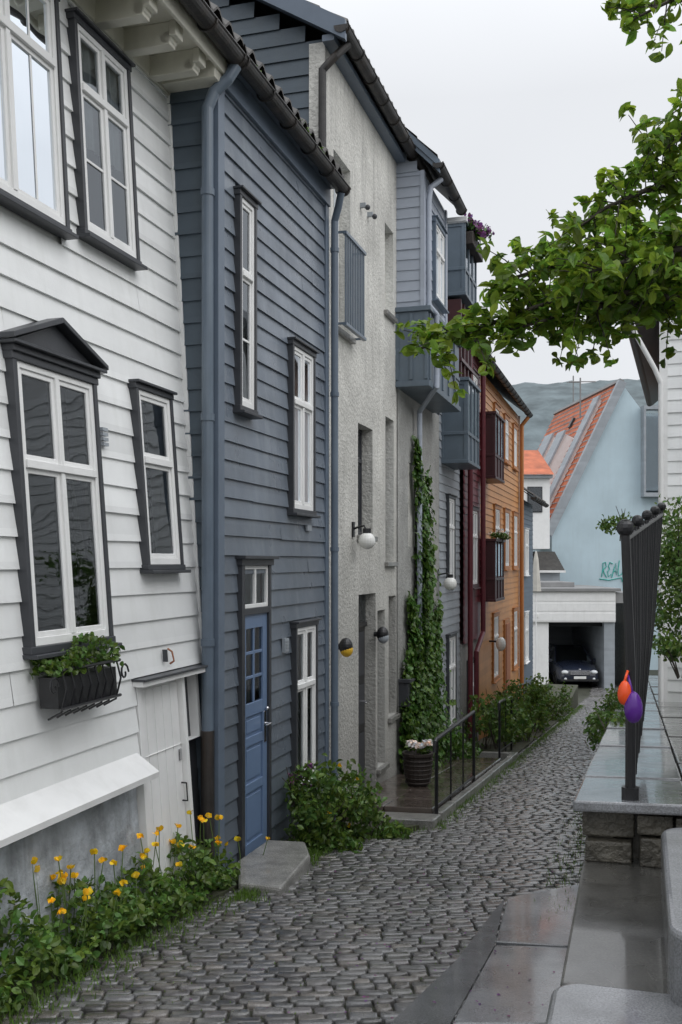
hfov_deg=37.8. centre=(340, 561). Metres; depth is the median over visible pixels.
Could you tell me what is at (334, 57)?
downpipe
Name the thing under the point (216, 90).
downpipe
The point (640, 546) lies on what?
black iron railing
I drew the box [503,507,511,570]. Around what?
sash window
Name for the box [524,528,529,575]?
window
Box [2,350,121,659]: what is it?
casement window
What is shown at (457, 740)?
border shrub
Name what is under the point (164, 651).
hook and vent
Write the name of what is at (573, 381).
roof aerial
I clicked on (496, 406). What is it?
sash window
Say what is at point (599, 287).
overhanging apple tree
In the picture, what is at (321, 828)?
rose shrub
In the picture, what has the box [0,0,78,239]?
window
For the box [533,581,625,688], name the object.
concrete garage
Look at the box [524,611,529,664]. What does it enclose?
window
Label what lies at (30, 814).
drip skirt board
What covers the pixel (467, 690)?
window
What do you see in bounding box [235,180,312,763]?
wall sheathing
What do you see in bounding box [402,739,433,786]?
wicker flower pot
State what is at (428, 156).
barge board
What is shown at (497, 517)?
sash window
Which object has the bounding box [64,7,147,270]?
window
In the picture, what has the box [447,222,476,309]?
bay
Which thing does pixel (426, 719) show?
climbing ivy
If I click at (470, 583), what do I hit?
downpipe
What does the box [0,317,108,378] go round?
window pediment
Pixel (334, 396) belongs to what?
downpipe
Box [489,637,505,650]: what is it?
wall lantern
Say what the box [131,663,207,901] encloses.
basement door
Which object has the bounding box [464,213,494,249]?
petunia planter
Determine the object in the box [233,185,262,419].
narrow stair window
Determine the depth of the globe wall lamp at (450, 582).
14.83 m
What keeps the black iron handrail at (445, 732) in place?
on the ground at (543, 403)
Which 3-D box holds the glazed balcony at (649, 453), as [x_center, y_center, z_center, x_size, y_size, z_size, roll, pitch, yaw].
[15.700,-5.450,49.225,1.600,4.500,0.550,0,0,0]
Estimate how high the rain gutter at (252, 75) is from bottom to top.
0.092 m
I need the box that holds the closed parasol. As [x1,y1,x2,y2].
[533,551,540,680]
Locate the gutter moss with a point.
(307, 127)
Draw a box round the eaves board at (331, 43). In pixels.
[322,34,405,162]
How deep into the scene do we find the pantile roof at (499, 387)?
22.90 m
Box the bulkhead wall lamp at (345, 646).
[338,638,352,656]
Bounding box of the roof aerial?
[567,376,595,468]
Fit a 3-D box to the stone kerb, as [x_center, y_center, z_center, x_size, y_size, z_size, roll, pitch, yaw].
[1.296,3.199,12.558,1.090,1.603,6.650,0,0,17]
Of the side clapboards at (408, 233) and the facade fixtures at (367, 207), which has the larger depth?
the side clapboards at (408, 233)
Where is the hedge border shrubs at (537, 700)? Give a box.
[464,673,573,749]
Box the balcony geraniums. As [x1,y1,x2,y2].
[488,529,510,542]
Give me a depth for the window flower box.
5.34 m
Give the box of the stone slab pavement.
[453,884,578,1023]
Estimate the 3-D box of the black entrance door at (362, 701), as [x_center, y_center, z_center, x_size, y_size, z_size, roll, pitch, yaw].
[0.189,1.555,11.147,0.120,2.390,0.730,0,0,17]
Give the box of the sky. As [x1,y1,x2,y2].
[307,0,681,384]
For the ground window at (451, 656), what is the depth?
15.87 m
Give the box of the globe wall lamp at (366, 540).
[352,522,374,548]
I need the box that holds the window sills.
[338,309,400,774]
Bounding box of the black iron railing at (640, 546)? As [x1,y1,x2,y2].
[616,502,665,800]
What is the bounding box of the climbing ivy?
[398,435,462,773]
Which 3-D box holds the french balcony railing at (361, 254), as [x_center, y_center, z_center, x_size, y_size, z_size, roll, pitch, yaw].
[0.090,-2.795,10.174,0.150,0.930,0.750,0,0,17]
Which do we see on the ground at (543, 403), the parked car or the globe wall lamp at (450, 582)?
the parked car
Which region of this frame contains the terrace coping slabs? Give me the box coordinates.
[573,676,681,815]
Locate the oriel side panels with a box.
[395,312,427,379]
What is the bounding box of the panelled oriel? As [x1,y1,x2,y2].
[395,305,461,412]
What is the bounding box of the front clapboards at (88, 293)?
[0,0,201,804]
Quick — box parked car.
[549,643,598,685]
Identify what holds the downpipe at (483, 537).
attached to the front clapboards at (463, 653)
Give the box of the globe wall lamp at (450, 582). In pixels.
[437,570,456,589]
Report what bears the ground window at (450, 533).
attached to the house shell
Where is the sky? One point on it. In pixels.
(520, 101)
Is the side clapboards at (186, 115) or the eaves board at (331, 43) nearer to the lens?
the side clapboards at (186, 115)
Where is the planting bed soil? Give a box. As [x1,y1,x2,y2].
[9,684,577,1001]
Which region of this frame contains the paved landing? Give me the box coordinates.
[344,757,500,819]
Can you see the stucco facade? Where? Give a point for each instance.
(358, 150)
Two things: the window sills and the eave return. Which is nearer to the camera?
the window sills
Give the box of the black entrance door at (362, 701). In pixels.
[359,595,368,789]
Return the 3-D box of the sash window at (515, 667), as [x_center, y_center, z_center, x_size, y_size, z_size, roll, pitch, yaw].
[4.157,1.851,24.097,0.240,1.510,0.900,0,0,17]
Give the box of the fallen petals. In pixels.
[189,869,554,1022]
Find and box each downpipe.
[201,64,240,858]
[318,42,350,146]
[330,192,344,819]
[417,177,442,705]
[468,357,472,737]
[474,362,485,731]
[520,416,529,694]
[629,324,662,701]
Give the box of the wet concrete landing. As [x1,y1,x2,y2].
[560,855,667,993]
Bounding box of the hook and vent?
[100,427,174,663]
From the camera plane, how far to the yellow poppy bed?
5.33 m
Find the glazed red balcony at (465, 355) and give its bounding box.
[447,299,473,378]
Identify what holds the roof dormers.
on the orange tile roof at (582, 460)
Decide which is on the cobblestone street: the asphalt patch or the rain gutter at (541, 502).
the asphalt patch
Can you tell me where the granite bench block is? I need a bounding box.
[661,828,681,1007]
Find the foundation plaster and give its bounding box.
[0,788,142,977]
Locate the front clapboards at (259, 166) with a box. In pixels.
[225,92,324,868]
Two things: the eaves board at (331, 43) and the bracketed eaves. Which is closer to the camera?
the bracketed eaves
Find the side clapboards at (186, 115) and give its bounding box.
[168,87,209,812]
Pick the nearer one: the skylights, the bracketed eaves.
the bracketed eaves
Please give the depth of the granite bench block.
3.25 m
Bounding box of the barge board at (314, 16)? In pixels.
[256,0,346,41]
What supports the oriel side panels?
attached to the panelled oriel
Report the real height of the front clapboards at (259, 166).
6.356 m
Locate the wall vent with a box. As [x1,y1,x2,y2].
[282,525,311,652]
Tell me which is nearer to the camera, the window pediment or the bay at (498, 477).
the window pediment
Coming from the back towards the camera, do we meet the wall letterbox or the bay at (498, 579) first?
the bay at (498, 579)
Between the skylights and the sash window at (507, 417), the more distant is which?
the skylights
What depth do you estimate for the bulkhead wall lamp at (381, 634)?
11.32 m
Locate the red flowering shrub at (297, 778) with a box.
[282,760,314,805]
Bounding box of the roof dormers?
[526,395,600,505]
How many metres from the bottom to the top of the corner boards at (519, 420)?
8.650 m
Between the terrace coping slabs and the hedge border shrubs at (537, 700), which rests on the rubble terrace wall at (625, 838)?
the terrace coping slabs
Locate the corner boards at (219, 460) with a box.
[210,86,328,869]
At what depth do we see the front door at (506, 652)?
22.20 m
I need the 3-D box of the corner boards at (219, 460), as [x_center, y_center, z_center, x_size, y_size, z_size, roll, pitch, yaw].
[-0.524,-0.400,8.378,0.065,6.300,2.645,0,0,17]
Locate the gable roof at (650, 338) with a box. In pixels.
[634,321,658,404]
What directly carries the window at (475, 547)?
attached to the front clapboards at (463, 653)
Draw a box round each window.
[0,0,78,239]
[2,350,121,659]
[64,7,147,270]
[127,378,190,573]
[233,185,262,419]
[287,336,320,517]
[289,618,322,789]
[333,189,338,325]
[358,429,361,534]
[432,215,448,313]
[445,493,457,583]
[445,631,458,726]
[467,657,478,739]
[473,367,480,450]
[473,505,480,589]
[492,611,501,683]
[493,402,501,414]
[493,503,501,538]
[503,413,510,465]
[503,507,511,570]
[512,423,518,471]
[512,511,519,569]
[512,606,519,670]
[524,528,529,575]
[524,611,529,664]
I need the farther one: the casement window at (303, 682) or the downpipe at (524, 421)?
the downpipe at (524, 421)
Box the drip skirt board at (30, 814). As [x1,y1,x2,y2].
[0,753,158,847]
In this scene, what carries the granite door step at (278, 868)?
on the ground at (543, 403)
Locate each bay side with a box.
[441,380,466,459]
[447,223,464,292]
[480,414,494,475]
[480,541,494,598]
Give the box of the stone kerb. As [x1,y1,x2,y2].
[360,751,517,829]
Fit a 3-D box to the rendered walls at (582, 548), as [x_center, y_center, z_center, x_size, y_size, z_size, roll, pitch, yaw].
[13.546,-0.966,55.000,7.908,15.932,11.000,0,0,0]
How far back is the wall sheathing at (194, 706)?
6.88 m
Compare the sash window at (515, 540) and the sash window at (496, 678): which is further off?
the sash window at (515, 540)
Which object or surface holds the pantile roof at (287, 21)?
on the house shell
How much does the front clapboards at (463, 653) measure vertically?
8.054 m
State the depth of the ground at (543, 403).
1313.52 m
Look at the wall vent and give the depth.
8.42 m
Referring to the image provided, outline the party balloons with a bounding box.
[617,670,642,722]
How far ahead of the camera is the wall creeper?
10.70 m
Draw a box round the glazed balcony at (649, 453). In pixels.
[641,405,657,496]
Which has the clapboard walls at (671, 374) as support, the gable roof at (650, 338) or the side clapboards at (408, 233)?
the gable roof at (650, 338)
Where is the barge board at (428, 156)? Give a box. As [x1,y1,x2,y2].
[406,129,439,172]
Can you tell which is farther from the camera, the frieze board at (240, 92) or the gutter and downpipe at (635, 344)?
the gutter and downpipe at (635, 344)
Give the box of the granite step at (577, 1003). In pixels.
[545,983,681,1023]
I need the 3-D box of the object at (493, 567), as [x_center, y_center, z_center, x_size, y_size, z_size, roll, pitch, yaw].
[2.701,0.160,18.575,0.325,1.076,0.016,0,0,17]
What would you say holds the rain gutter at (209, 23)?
attached to the bracketed eaves
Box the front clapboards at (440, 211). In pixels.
[420,170,446,323]
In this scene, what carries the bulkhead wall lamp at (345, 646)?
attached to the stucco facade
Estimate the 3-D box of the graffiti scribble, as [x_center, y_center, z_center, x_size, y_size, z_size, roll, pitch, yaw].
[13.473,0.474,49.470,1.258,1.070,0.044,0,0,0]
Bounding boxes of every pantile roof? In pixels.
[204,0,243,44]
[229,0,411,161]
[237,41,344,177]
[405,127,452,203]
[480,360,521,410]
[524,487,545,501]
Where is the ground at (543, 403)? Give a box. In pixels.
[13,379,657,1023]
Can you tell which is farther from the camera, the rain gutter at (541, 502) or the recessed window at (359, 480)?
the rain gutter at (541, 502)
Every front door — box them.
[235,556,278,861]
[503,618,509,693]
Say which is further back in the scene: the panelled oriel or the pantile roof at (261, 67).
the panelled oriel
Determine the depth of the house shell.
17.05 m
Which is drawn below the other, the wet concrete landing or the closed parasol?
the wet concrete landing
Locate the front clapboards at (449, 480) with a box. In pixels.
[439,413,459,736]
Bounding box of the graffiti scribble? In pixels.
[600,560,621,580]
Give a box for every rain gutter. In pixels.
[178,0,246,65]
[239,53,350,196]
[333,22,433,183]
[432,161,466,215]
[489,361,532,417]
[530,497,548,507]
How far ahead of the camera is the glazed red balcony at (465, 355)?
15.20 m
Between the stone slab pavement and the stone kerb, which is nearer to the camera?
the stone slab pavement
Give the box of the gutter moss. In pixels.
[256,65,325,153]
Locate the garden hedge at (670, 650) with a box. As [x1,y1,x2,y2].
[595,494,681,678]
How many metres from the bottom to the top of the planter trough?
0.200 m
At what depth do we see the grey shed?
48.28 m
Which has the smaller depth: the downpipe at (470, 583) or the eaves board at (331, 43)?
the eaves board at (331, 43)
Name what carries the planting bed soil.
on the ground at (543, 403)
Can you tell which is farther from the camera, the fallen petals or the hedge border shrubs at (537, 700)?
the hedge border shrubs at (537, 700)
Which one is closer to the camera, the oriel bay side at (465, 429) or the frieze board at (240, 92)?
the frieze board at (240, 92)
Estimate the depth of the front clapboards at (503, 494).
21.86 m
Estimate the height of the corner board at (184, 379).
4.220 m
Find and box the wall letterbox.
[398,678,414,706]
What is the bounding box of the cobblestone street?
[0,684,618,1023]
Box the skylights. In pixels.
[567,417,574,427]
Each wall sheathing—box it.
[0,4,201,756]
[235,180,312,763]
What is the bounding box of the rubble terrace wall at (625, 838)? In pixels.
[582,691,681,867]
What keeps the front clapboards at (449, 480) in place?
attached to the house shell
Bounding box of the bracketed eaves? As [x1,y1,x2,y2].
[71,0,226,95]
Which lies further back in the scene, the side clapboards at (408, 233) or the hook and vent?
the side clapboards at (408, 233)
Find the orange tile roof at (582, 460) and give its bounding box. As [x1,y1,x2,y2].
[538,379,626,535]
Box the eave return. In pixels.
[447,216,467,223]
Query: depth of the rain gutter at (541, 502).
26.26 m
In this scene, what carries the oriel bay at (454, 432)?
attached to the house shell
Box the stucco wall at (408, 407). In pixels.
[397,388,438,773]
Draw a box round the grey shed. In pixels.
[533,552,565,580]
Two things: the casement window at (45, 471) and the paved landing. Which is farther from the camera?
the paved landing
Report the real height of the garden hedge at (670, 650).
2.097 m
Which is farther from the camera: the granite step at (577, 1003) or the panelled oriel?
the panelled oriel
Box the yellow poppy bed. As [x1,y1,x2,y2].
[0,810,269,1022]
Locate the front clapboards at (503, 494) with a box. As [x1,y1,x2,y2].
[480,375,518,738]
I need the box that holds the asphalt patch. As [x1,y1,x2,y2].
[391,900,503,1023]
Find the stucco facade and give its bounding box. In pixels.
[326,49,413,796]
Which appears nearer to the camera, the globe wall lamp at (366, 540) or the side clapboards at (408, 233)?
the globe wall lamp at (366, 540)
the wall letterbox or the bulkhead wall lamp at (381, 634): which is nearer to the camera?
the bulkhead wall lamp at (381, 634)
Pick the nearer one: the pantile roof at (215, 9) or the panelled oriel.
the pantile roof at (215, 9)
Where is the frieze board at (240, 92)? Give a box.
[225,63,333,206]
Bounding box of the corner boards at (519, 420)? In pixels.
[476,416,520,740]
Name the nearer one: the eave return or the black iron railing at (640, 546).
the black iron railing at (640, 546)
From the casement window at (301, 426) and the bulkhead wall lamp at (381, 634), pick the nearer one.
the casement window at (301, 426)
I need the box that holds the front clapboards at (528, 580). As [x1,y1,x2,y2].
[524,501,532,687]
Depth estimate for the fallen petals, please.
5.09 m
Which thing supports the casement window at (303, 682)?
attached to the front clapboards at (259, 166)
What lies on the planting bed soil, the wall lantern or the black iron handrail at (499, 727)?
the black iron handrail at (499, 727)
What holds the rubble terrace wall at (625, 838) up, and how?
on the ground at (543, 403)
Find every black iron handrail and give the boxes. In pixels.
[433,710,474,813]
[497,696,512,757]
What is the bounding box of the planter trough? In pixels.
[466,231,482,262]
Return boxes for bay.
[441,377,480,469]
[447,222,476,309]
[480,411,504,483]
[480,538,504,601]
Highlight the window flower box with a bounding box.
[30,631,129,720]
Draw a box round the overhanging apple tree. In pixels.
[394,0,681,405]
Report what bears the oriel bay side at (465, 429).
attached to the oriel bay at (454, 432)
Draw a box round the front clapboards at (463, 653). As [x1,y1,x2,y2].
[459,355,480,744]
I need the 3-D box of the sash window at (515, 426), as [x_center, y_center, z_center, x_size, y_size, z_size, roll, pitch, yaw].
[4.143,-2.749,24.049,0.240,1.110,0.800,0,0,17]
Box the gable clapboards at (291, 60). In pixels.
[210,0,325,137]
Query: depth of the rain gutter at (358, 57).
10.78 m
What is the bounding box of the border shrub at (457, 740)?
[437,726,482,762]
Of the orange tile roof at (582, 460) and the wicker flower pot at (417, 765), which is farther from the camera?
the orange tile roof at (582, 460)
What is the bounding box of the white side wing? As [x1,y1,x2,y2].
[524,450,553,549]
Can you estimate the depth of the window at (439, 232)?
13.16 m
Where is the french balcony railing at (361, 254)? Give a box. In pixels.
[338,230,366,340]
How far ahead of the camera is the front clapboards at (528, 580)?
27.43 m
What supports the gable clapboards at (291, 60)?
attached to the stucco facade
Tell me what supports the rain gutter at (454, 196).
attached to the pantile roof at (439, 188)
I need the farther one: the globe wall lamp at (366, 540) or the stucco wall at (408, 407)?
the stucco wall at (408, 407)
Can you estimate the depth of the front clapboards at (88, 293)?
6.12 m
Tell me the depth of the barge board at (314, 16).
9.53 m
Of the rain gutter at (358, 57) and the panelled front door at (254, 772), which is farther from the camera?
the rain gutter at (358, 57)
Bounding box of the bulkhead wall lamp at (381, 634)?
[373,626,388,642]
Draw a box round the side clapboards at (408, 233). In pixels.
[396,152,419,306]
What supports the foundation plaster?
on the planting bed soil
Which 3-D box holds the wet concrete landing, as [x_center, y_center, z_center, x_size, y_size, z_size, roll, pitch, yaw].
[2.266,2.167,3.472,2.830,1.665,1.500,0,0,17]
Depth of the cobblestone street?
5.94 m
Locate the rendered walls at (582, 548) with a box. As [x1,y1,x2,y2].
[533,388,657,669]
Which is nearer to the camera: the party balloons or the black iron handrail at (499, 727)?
the party balloons
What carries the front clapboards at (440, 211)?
attached to the house shell
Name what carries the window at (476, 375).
attached to the front clapboards at (463, 653)
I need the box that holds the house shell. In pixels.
[459,470,463,643]
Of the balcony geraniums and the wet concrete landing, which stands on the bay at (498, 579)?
the balcony geraniums
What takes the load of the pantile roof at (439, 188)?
on the house shell
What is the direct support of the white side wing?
attached to the rendered walls at (582, 548)
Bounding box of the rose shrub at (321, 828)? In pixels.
[281,753,411,853]
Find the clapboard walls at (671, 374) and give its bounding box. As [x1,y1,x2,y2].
[659,316,681,701]
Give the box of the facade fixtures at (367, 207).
[360,202,376,218]
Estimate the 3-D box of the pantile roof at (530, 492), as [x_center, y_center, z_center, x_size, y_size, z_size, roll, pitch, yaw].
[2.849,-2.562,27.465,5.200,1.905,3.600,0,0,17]
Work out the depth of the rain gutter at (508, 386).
21.21 m
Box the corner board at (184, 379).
[166,95,201,655]
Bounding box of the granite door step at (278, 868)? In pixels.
[237,840,309,895]
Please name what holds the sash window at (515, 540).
attached to the front clapboards at (503, 494)
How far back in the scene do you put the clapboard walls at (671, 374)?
13.94 m

